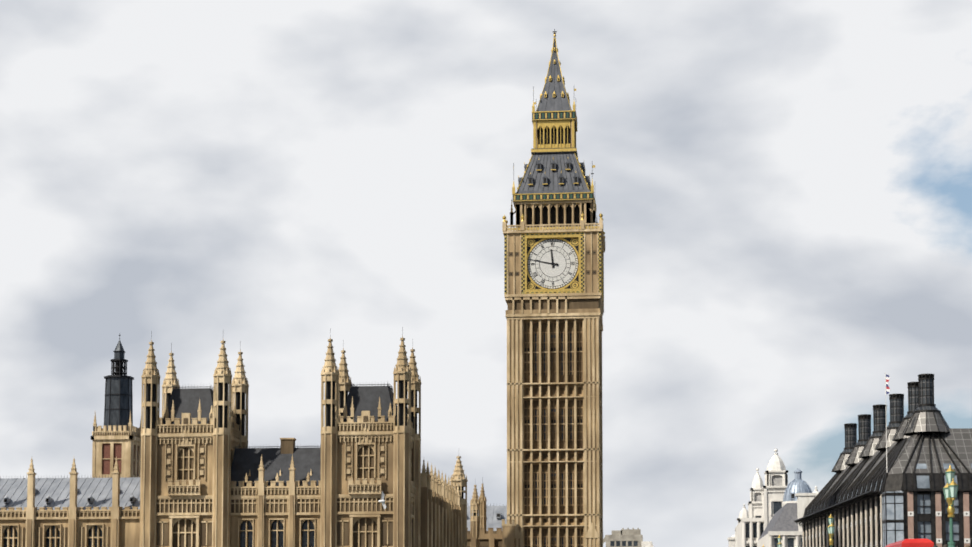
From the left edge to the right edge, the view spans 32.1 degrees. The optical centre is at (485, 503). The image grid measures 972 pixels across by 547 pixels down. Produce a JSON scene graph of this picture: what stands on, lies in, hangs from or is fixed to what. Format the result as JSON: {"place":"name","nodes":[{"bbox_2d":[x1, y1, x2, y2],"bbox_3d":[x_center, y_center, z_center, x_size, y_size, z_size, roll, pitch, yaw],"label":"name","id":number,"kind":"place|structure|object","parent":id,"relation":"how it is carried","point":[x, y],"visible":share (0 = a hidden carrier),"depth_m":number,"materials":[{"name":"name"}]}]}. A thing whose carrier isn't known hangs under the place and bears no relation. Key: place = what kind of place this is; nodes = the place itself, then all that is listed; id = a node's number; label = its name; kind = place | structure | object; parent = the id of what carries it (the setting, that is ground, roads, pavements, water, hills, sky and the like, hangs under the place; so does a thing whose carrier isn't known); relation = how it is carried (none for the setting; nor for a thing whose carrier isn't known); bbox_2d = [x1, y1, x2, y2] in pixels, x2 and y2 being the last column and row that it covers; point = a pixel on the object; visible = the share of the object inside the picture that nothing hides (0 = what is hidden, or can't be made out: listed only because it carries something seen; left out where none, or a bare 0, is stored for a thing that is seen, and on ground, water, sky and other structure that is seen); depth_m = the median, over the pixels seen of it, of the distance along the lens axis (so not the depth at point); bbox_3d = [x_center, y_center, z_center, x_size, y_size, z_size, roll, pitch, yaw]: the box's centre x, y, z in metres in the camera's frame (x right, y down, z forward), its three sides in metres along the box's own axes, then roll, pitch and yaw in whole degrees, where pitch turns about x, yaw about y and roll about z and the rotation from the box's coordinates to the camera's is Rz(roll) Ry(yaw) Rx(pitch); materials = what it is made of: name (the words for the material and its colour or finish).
{"place":"outdoors","nodes":[
{"label":"outdoors","id":0,"kind":"place"},
{"bbox_2d":[0,327,420,546],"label":"palace building","id":1,"kind":"structure","parent":0,"point":[208,477],"depth_m":179.47,"materials":[{"name":"stone"}]},
{"bbox_2d":[378,491,385,508],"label":"seagull","id":2,"kind":"object","parent":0,"point":[382,500],"visible":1,"depth_m":121.56,"materials":[{"name":"white"}]},
{"bbox_2d":[421,456,514,546],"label":"palace wing","id":3,"kind":"structure","parent":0,"point":[450,517],"depth_m":217.92,"materials":[{"name":"stone"}]},
{"bbox_2d":[0,0,971,546],"label":"sky","id":4,"kind":"structure","parent":0,"point":[783,188],"materials":[{"name":"white"}]},
{"bbox_2d":[777,535,781,546],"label":"bridge lamp","id":5,"kind":"object","parent":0,"point":[779,544],"visible":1,"depth_m":126.44,"materials":[{"name":"green"}]},
{"bbox_3d":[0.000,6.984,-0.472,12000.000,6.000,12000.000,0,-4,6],"label":"terrain","id":6,"kind":"structure","parent":0,"visible":0},
{"bbox_2d":[91,334,140,477],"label":"tower","id":7,"kind":"structure","parent":6,"relation":"on","point":[118,434],"depth_m":311.09,"materials":[{"name":"black"}]},
{"bbox_2d":[502,29,604,546],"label":"clock tower","id":8,"kind":"structure","parent":6,"relation":"on","point":[554,246],"depth_m":227.40,"materials":[{"name":"beige stone"}]},
{"bbox_2d":[603,449,818,546],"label":"background buildings","id":9,"kind":"structure","parent":6,"relation":"on","point":[778,504],"depth_m":396.59,"materials":[{"name":"stone"}]},
{"bbox_2d":[794,372,971,546],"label":"office building","id":10,"kind":"structure","parent":6,"relation":"on","point":[884,486],"depth_m":228.45,"materials":[{"name":"black"}]},
{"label":"westminster bridge","id":11,"kind":"object","parent":6,"relation":"on","visible":0},
{"bbox_2d":[827,514,834,546],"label":"bridge lamp","id":12,"kind":"object","parent":11,"relation":"on","point":[830,527],"visible":1,"depth_m":90.24,"materials":[{"name":"green"}]},
{"bbox_2d":[885,539,933,546],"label":"double decker bus","id":13,"kind":"object","parent":11,"relation":"on","point":[916,543],"visible":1,"depth_m":135.45,"materials":[{"name":"red metal"}]},
{"bbox_2d":[943,466,957,546],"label":"bridge lamp","id":14,"kind":"object","parent":11,"relation":"on","point":[950,488],"visible":1,"depth_m":54.13,"materials":[{"name":"green"}]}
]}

